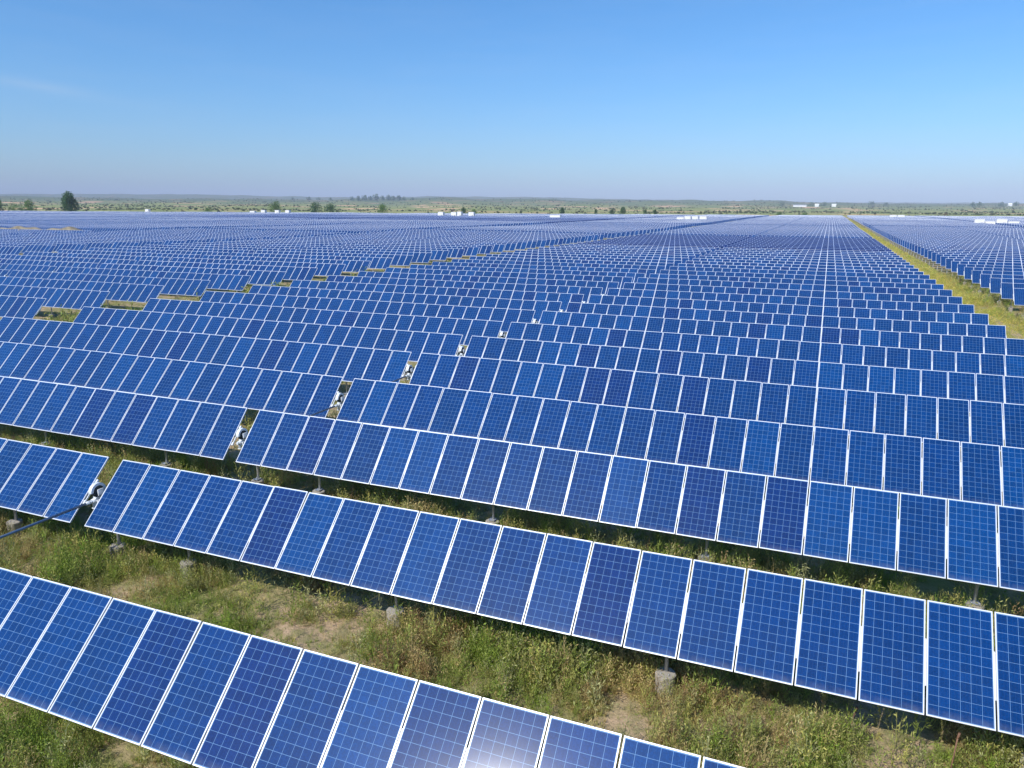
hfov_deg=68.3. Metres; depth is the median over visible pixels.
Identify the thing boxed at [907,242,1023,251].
solar tracker
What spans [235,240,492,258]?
solar tracker
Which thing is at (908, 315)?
solar tracker
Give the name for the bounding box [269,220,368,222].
solar tracker
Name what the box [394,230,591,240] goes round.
solar tracker
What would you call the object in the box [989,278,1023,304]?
solar tracker
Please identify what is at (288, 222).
solar tracker
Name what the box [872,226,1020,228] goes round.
solar tracker
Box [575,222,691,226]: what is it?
solar tracker
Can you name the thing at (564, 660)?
weeds
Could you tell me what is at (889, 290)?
solar tracker
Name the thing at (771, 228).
solar tracker
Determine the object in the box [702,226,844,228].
solar tracker
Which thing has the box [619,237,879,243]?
solar tracker
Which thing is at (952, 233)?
solar tracker
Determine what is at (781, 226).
solar tracker
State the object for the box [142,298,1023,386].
solar tracker
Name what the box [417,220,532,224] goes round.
solar tracker
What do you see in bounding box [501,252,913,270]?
solar tracker
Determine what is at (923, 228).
solar tracker
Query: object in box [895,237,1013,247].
solar tracker
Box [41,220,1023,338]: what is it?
grass
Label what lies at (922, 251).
solar tracker
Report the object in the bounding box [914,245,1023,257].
solar tracker
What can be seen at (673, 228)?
solar tracker
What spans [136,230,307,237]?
solar tracker
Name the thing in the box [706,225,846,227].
solar tracker
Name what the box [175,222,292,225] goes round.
solar tracker
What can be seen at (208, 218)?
solar tracker
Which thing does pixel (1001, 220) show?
inverter cabin
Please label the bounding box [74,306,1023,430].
solar tracker
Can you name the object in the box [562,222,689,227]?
solar tracker
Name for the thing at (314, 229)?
solar tracker
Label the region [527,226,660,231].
solar tracker
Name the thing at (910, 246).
solar tracker
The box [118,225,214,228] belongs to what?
solar tracker
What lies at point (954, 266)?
solar tracker
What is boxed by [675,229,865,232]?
solar tracker
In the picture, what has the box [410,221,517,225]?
solar tracker
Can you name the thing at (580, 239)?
solar tracker
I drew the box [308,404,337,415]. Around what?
drive shaft
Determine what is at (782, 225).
solar tracker
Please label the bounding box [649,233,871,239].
solar tracker
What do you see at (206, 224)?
solar tracker
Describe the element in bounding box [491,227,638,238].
solar tracker
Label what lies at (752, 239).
solar tracker
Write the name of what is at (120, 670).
solar tracker
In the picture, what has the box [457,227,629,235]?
solar tracker
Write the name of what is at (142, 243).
solar tracker
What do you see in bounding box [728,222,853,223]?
solar tracker
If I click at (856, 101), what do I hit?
sky
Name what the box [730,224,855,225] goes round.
solar tracker
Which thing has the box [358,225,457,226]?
solar tracker
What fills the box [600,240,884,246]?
solar tracker
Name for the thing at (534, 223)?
solar tracker
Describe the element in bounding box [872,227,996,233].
solar tracker
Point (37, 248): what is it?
solar tracker
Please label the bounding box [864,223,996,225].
solar tracker
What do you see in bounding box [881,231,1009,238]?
solar tracker
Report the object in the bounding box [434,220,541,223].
solar tracker
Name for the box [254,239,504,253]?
solar tracker
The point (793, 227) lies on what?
solar tracker
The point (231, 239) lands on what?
solar tracker
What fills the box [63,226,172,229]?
solar tracker
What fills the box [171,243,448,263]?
solar tracker
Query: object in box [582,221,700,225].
solar tracker
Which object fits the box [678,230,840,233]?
solar tracker
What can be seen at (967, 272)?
solar tracker
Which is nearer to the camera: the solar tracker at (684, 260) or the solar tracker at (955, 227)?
the solar tracker at (684, 260)
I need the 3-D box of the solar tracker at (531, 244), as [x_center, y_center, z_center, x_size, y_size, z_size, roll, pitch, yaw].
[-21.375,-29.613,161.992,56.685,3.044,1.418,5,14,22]
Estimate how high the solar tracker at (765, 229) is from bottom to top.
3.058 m
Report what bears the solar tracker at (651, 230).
on the ground at (620, 710)
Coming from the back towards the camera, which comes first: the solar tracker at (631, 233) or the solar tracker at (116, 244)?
the solar tracker at (631, 233)
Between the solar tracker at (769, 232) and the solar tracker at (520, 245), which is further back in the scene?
the solar tracker at (769, 232)
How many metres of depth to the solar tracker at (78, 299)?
63.21 m
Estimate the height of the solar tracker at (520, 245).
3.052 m
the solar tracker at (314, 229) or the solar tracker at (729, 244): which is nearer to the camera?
the solar tracker at (729, 244)
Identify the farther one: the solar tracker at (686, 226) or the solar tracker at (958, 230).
the solar tracker at (686, 226)
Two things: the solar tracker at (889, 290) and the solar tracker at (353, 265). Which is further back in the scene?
the solar tracker at (353, 265)
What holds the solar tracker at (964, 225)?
on the ground at (620, 710)
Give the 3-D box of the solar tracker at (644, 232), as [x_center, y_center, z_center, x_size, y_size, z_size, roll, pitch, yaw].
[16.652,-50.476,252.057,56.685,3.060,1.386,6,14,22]
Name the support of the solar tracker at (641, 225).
on the ground at (620, 710)
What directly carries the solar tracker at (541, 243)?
on the ground at (620, 710)
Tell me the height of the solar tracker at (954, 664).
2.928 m
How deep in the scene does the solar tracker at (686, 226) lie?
314.89 m
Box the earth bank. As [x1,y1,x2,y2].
[0,226,79,229]
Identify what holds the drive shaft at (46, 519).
attached to the solar tracker at (954, 664)
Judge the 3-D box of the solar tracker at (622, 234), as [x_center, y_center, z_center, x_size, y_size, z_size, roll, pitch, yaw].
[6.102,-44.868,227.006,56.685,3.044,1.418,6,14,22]
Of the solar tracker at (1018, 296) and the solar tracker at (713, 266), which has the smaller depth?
the solar tracker at (1018, 296)
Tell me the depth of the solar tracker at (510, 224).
314.47 m
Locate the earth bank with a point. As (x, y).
(36, 228)
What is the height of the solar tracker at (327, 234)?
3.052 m
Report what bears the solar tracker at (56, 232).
on the ground at (620, 710)
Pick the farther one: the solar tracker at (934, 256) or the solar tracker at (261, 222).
the solar tracker at (261, 222)
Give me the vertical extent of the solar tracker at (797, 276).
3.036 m
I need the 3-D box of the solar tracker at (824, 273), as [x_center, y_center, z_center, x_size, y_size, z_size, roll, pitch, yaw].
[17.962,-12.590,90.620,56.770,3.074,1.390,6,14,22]
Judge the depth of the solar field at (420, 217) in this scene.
436.50 m
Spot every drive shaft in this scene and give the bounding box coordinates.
[0,500,90,538]
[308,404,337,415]
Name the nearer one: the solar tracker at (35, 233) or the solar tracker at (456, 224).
the solar tracker at (35, 233)
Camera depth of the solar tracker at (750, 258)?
109.19 m
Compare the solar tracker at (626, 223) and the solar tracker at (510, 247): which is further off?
the solar tracker at (626, 223)
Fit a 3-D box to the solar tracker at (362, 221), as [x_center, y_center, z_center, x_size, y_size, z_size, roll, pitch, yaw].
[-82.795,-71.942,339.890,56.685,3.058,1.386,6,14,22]
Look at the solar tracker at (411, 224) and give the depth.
288.66 m
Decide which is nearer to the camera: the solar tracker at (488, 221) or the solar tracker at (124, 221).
the solar tracker at (124, 221)
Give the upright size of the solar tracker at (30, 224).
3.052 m
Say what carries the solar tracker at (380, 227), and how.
on the ground at (620, 710)
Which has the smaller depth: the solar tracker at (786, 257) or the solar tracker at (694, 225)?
the solar tracker at (786, 257)
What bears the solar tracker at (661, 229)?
on the ground at (620, 710)
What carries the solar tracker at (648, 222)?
on the ground at (620, 710)
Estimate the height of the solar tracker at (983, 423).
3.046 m
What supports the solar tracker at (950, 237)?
on the ground at (620, 710)
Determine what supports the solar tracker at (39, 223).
on the ground at (620, 710)
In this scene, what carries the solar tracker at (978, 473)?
on the ground at (620, 710)
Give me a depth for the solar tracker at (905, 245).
164.52 m
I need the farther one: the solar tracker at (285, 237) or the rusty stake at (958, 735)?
the solar tracker at (285, 237)
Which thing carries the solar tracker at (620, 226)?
on the ground at (620, 710)
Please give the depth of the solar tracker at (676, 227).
300.67 m
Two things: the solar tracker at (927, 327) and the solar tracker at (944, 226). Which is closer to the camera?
the solar tracker at (927, 327)
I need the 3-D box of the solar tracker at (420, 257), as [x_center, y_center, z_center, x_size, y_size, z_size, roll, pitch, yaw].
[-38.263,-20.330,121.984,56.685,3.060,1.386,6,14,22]
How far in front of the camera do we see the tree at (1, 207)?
726.91 m
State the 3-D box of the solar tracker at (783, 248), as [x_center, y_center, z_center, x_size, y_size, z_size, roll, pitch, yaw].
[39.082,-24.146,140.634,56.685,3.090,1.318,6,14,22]
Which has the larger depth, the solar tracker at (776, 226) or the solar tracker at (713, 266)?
the solar tracker at (776, 226)
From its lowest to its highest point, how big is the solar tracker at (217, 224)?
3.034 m
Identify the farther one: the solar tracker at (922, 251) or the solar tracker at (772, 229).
the solar tracker at (772, 229)
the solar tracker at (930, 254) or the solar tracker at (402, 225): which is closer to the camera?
the solar tracker at (930, 254)
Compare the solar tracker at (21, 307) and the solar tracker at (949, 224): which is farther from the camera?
the solar tracker at (949, 224)
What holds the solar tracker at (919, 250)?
on the ground at (620, 710)
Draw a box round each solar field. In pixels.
[0,211,1023,235]
[178,214,624,222]
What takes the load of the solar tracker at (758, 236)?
on the ground at (620, 710)
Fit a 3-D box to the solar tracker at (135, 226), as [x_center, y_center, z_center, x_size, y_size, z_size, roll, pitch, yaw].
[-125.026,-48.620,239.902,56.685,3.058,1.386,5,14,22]
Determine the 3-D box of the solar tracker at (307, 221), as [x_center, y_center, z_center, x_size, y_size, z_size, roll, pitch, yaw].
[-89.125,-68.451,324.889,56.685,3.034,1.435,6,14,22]
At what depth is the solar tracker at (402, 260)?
113.75 m
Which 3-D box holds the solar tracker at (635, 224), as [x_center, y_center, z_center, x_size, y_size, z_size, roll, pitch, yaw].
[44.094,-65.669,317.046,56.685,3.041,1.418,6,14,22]
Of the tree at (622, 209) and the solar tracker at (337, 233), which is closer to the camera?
the solar tracker at (337, 233)
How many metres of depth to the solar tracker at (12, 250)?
120.73 m
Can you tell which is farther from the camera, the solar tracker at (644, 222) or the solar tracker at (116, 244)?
the solar tracker at (644, 222)
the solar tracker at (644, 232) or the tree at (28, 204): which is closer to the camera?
the solar tracker at (644, 232)
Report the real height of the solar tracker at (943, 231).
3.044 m
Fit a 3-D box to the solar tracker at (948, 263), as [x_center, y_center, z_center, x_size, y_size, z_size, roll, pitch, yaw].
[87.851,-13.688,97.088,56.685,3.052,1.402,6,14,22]
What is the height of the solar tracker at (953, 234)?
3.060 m
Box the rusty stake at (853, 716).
[846,706,858,739]
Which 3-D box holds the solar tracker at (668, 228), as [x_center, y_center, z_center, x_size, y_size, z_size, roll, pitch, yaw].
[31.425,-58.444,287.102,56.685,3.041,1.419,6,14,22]
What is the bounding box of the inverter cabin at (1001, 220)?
[996,219,1006,222]
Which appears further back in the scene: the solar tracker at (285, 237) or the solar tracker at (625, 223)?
the solar tracker at (625, 223)
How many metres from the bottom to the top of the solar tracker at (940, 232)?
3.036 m
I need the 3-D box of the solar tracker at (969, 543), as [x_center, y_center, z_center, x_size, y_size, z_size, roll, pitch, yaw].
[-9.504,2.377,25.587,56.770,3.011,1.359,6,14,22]
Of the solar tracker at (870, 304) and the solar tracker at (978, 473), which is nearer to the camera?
the solar tracker at (978, 473)
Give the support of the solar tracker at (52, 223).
on the ground at (620, 710)
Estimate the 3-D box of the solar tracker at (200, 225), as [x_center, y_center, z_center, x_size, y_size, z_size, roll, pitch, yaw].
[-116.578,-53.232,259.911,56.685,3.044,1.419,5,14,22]
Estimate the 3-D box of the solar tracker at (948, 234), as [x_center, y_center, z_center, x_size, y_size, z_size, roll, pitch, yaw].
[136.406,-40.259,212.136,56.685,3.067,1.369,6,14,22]
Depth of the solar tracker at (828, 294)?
68.41 m
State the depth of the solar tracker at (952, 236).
202.25 m
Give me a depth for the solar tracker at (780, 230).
243.45 m
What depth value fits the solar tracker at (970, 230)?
264.91 m
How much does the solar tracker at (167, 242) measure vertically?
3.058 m
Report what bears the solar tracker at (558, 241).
on the ground at (620, 710)
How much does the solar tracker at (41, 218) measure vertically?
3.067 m
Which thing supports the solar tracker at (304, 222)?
on the ground at (620, 710)
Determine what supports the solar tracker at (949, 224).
on the ground at (620, 710)
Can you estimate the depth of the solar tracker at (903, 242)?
168.99 m
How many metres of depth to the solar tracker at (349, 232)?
218.58 m
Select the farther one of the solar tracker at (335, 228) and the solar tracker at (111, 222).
the solar tracker at (111, 222)
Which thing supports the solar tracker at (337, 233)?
on the ground at (620, 710)
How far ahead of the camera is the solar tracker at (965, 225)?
337.77 m
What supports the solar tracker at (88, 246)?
on the ground at (620, 710)
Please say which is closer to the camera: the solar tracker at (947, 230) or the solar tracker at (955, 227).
the solar tracker at (947, 230)
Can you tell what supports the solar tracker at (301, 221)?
on the ground at (620, 710)
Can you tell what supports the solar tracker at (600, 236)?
on the ground at (620, 710)
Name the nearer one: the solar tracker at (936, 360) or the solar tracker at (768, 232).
the solar tracker at (936, 360)
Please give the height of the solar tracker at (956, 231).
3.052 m
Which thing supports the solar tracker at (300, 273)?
on the ground at (620, 710)
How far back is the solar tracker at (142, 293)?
69.07 m
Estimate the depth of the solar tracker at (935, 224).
349.00 m
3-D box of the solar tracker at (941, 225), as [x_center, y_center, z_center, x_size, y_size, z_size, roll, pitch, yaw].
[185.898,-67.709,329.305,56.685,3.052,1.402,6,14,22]
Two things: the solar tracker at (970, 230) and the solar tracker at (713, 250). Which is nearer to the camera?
the solar tracker at (713, 250)
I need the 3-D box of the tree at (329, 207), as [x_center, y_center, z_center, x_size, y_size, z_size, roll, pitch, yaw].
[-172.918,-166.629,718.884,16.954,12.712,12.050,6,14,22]
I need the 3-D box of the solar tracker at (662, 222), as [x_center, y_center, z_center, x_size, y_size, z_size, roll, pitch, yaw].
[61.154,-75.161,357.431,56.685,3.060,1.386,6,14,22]
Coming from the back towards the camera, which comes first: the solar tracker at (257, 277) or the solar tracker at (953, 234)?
the solar tracker at (953, 234)
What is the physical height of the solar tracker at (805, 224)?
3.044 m
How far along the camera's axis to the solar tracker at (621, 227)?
279.98 m
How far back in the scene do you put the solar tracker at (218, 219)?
351.83 m
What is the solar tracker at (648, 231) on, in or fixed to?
on the ground at (620, 710)
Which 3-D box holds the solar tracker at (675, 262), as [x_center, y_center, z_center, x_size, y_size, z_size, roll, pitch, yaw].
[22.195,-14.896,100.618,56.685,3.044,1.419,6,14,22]
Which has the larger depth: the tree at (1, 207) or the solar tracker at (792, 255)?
the tree at (1, 207)
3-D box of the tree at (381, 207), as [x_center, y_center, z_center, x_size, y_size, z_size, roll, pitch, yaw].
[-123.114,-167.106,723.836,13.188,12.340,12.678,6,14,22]
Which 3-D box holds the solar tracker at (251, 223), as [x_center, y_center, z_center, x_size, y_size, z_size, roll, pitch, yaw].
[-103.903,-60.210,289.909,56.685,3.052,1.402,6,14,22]
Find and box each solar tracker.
[0,222,84,224]
[0,229,90,232]
[0,230,71,233]
[0,231,51,234]
[0,235,185,244]
[0,237,163,246]
[0,238,139,248]
[0,240,113,250]
[0,242,85,251]
[0,244,56,252]
[0,246,23,254]
[0,254,317,285]
[0,259,285,292]
[0,264,250,296]
[0,269,210,301]
[0,276,163,308]
[0,285,109,318]
[0,295,45,318]
[0,316,1023,457]
[0,341,1023,525]
[0,376,1023,609]
[0,438,1023,767]
[0,568,743,767]
[7,227,142,231]
[8,222,99,224]
[9,224,56,225]
[17,234,205,243]
[18,218,89,219]
[23,251,345,275]
[24,226,157,229]
[40,233,225,242]
[41,221,139,223]
[57,225,186,228]
[57,250,370,277]
[61,233,243,241]
[63,220,162,222]
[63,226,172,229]
[65,221,141,222]
[74,220,173,222]
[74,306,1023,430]
[75,225,201,228]
[81,232,260,240]
[89,248,392,275]
[100,224,226,227]
[101,231,277,239]
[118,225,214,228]
[118,231,292,238]
[118,246,413,271]
[122,224,238,227]
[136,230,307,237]
[140,223,261,226]
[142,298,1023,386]
[145,245,431,267]
[153,229,320,236]
[155,224,250,226]
[158,223,272,226]
[168,229,333,235]
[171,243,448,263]
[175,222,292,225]
[183,228,345,234]
[184,218,274,219]
[193,222,302,225]
[194,219,243,220]
[194,242,464,258]
[200,291,1023,361]
[206,221,320,224]
[211,228,369,234]
[215,241,478,255]
[224,227,380,232]
[235,220,345,223]
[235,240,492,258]
[237,227,389,231]
[243,221,337,224]
[244,220,349,223]
[249,285,1006,347]
[254,220,361,223]
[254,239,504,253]
[268,227,399,230]
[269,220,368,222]
[272,226,418,229]
[272,238,516,256]
[287,220,370,222]
[289,226,426,228]
[289,237,526,249]
[290,280,988,333]
[298,227,409,230]
[303,225,442,227]
[304,220,382,221]
[305,237,536,251]
[312,225,450,227]
[314,219,413,220]
[319,236,546,246]
[326,275,973,320]
[329,226,434,229]
[330,224,464,226]
[333,235,555,249]
[347,223,478,226]
[347,224,471,226]
[347,234,563,248]
[355,223,484,226]
[357,271,961,311]
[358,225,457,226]
[359,233,570,244]
[371,222,496,226]
[371,232,578,242]
[383,231,585,241]
[385,267,951,301]
[387,223,490,226]
[389,222,501,226]
[392,221,512,225]
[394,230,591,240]
[404,230,598,243]
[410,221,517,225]
[410,264,943,293]
[414,229,604,239]
[416,222,507,225]
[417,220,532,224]
[423,220,536,224]
[430,221,522,225]
[432,228,614,237]
[432,262,935,285]
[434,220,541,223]
[446,220,545,223]
[448,221,527,224]
[449,227,624,236]
[450,228,620,241]
[451,259,929,283]
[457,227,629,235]
[458,220,549,223]
[469,256,923,277]
[477,227,633,235]
[485,226,646,233]
[486,254,918,273]
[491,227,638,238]
[492,226,649,233]
[501,226,653,235]
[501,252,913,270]
[502,227,642,234]
[510,226,656,232]
[514,250,909,266]
[521,225,666,230]
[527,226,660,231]
[527,249,905,263]
[530,225,669,230]
[535,225,672,229]
[536,224,675,229]
[539,247,902,259]
[546,224,677,228]
[548,226,663,231]
[549,223,682,228]
[550,246,899,258]
[558,223,685,227]
[559,245,896,256]
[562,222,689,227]
[569,244,893,254]
[573,224,680,228]
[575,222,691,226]
[577,221,698,225]
[577,242,891,252]
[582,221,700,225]
[585,241,888,250]
[593,240,886,248]
[595,221,701,225]
[595,223,687,227]
[597,222,696,226]
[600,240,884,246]
[607,239,883,246]
[613,238,881,244]
[615,221,703,225]
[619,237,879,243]
[625,236,878,242]
[635,235,875,240]
[637,236,876,241]
[640,234,874,240]
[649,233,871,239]
[654,232,870,236]
[661,231,853,235]
[665,230,868,234]
[670,230,866,233]
[672,232,868,236]
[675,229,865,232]
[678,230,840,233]
[681,228,864,231]
[681,229,847,232]
[690,227,862,230]
[690,228,857,231]
[697,226,822,228]
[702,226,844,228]
[704,225,850,228]
[704,227,840,229]
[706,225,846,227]
[712,224,848,227]
[716,224,856,226]
[717,228,855,230]
[719,223,837,225]
[725,227,860,229]
[726,222,837,223]
[726,225,857,227]
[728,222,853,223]
[729,226,859,228]
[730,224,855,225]
[732,223,827,224]
[746,225,849,227]
[750,223,851,224]
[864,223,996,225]
[865,223,962,225]
[866,224,1001,226]
[867,224,1014,228]
[868,224,1012,226]
[868,225,992,230]
[869,225,1023,227]
[870,226,991,231]
[871,226,1023,229]
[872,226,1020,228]
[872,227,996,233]
[873,227,1023,233]
[874,227,1019,229]
[874,228,993,231]
[875,228,1023,231]
[876,229,1020,235]
[877,229,992,236]
[878,229,1023,236]
[879,223,980,224]
[879,230,1017,237]
[880,230,1023,237]
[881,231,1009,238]
[882,231,1023,239]
[883,232,1003,235]
[884,232,1023,236]
[885,233,1005,237]
[886,233,1023,241]
[887,234,1023,238]
[889,234,1023,241]
[890,235,1022,244]
[892,236,1023,243]
[893,236,1021,246]
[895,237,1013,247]
[897,238,1023,247]
[898,224,981,225]
[898,239,1023,247]
[900,239,1023,249]
[902,240,1023,251]
[904,241,1023,252]
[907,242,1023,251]
[909,243,1022,255]
[912,244,1023,256]
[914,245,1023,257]
[917,246,1023,260]
[921,248,1023,262]
[924,249,1023,263]
[928,251,1023,264]
[932,252,1023,268]
[936,254,1023,271]
[941,256,1023,273]
[946,258,1023,275]
[951,261,1023,278]
[957,264,1023,284]
[964,267,1023,288]
[971,270,1023,293]
[980,274,1023,296]
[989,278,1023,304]
[1000,283,1023,311]
[1013,288,1023,317]
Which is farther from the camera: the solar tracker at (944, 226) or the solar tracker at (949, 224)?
the solar tracker at (949, 224)
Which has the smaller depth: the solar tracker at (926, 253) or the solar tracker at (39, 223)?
the solar tracker at (926, 253)
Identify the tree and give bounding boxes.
[0,201,5,210]
[20,199,36,210]
[60,191,78,210]
[267,201,282,211]
[309,201,322,212]
[324,203,336,211]
[377,204,387,212]
[618,207,625,213]
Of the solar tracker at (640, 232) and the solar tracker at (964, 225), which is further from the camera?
the solar tracker at (964, 225)
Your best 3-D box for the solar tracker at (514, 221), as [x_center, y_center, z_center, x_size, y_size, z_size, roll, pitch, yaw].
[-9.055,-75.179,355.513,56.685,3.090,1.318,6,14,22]
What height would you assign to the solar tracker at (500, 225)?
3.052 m
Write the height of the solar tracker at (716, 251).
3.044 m
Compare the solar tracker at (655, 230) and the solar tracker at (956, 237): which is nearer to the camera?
the solar tracker at (956, 237)
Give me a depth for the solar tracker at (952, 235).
211.13 m
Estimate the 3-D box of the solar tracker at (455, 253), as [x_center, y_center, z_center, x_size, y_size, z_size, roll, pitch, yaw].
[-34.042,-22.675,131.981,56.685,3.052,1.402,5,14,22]
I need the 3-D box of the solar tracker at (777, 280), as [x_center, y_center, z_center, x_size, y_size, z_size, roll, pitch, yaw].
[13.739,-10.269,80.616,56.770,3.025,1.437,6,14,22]
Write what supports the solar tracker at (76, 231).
on the ground at (620, 710)
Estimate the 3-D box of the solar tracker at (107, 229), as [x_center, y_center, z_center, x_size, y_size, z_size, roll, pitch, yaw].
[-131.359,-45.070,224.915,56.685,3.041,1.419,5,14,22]
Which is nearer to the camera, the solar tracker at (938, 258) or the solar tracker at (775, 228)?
the solar tracker at (938, 258)
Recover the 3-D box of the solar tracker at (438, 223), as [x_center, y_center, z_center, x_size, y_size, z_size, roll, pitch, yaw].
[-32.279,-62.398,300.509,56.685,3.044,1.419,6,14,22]
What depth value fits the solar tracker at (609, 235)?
214.83 m
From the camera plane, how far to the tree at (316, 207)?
718.39 m
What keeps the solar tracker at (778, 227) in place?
on the ground at (620, 710)
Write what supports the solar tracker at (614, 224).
on the ground at (620, 710)
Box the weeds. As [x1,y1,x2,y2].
[0,270,1023,767]
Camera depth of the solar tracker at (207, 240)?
168.93 m
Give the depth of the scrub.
1752.11 m
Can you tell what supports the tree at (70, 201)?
on the ground at (620, 710)
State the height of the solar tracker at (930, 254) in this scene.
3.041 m
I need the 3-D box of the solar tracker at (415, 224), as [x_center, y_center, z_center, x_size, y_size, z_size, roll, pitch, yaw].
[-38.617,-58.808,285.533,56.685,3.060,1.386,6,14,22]
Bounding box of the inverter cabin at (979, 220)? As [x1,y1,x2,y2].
[974,219,984,222]
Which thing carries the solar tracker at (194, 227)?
on the ground at (620, 710)
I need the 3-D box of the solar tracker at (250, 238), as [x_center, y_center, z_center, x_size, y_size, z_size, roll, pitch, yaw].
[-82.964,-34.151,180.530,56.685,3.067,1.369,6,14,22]
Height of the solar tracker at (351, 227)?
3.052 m
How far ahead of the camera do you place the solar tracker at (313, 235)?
198.60 m
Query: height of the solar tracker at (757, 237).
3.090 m
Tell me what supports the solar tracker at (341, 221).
on the ground at (620, 710)
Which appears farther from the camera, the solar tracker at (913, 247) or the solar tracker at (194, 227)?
the solar tracker at (194, 227)
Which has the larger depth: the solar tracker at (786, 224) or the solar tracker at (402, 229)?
the solar tracker at (786, 224)
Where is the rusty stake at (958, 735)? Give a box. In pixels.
[950,732,960,767]
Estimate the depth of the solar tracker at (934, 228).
288.90 m
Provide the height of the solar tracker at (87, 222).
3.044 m
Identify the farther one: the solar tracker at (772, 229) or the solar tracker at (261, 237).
the solar tracker at (772, 229)
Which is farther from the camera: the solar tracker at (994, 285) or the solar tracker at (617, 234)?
the solar tracker at (617, 234)
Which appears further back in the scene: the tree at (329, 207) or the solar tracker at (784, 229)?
the tree at (329, 207)
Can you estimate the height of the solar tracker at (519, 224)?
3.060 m
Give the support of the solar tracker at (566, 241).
on the ground at (620, 710)
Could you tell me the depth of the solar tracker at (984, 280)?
82.04 m
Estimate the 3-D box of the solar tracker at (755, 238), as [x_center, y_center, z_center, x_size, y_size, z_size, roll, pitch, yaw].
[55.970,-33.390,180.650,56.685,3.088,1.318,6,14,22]
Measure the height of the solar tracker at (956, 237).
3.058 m
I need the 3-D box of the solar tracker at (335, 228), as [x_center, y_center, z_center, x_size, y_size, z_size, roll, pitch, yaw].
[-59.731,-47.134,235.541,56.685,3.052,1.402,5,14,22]
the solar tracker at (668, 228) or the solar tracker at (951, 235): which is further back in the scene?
the solar tracker at (668, 228)
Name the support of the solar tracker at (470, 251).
on the ground at (620, 710)
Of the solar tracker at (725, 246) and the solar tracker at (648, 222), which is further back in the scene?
the solar tracker at (648, 222)
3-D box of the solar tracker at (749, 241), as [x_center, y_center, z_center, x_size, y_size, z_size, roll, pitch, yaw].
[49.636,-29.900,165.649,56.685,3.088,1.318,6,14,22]
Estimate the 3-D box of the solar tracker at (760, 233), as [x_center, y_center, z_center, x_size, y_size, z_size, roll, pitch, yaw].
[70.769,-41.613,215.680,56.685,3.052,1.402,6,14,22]
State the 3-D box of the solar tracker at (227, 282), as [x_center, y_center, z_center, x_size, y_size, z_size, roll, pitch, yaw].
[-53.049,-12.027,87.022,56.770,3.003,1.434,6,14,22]
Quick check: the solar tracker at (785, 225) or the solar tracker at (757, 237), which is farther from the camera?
the solar tracker at (785, 225)
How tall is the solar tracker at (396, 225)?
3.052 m
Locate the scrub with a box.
[0,195,1023,215]
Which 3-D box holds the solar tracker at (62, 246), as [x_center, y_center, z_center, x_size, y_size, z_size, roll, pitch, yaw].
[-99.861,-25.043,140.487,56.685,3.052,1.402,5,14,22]
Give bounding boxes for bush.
[5,202,21,210]
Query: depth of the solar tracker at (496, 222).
324.29 m
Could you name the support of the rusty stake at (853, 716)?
on the ground at (620, 710)
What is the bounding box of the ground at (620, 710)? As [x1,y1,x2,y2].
[0,194,1023,767]
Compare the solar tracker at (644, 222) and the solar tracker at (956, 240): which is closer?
the solar tracker at (956, 240)
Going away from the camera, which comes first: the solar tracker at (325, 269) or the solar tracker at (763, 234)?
the solar tracker at (325, 269)
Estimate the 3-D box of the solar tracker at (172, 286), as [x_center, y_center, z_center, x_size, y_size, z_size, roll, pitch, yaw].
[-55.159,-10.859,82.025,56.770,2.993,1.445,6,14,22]
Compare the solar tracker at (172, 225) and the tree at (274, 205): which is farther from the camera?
the tree at (274, 205)
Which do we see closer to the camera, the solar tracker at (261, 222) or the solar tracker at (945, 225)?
the solar tracker at (261, 222)
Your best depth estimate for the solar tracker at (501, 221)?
347.46 m
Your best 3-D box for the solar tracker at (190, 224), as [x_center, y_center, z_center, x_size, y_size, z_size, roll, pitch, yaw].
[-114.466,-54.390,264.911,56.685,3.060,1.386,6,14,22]
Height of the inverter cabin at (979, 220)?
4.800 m
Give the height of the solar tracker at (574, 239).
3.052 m
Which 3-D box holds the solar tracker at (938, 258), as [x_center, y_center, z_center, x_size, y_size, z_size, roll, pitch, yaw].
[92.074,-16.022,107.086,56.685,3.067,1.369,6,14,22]
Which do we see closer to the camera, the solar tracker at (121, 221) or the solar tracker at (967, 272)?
the solar tracker at (967, 272)
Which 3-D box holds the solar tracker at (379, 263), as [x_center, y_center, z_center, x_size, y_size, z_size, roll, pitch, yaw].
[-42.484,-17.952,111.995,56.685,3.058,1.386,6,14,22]
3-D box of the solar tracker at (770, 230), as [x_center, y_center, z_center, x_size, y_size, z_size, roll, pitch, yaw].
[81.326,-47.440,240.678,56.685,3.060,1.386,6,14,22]
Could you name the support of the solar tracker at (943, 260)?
on the ground at (620, 710)
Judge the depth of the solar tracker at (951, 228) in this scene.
278.88 m
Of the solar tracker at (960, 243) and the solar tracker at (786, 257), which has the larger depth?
the solar tracker at (960, 243)
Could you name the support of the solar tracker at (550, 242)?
on the ground at (620, 710)
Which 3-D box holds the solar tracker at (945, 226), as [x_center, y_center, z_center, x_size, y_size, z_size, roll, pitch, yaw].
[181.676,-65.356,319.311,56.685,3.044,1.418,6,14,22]
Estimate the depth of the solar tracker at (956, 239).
183.03 m
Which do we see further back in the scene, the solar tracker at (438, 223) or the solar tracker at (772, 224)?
the solar tracker at (772, 224)
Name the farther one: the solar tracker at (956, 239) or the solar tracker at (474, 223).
the solar tracker at (474, 223)
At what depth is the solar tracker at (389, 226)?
256.89 m
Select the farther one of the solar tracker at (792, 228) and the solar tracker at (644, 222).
the solar tracker at (644, 222)
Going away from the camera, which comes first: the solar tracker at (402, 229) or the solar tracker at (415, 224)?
the solar tracker at (402, 229)
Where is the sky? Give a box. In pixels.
[0,0,1023,202]
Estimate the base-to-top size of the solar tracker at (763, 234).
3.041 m
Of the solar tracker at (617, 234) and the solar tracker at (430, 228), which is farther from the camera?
the solar tracker at (430, 228)
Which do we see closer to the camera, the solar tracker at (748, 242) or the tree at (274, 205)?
the solar tracker at (748, 242)

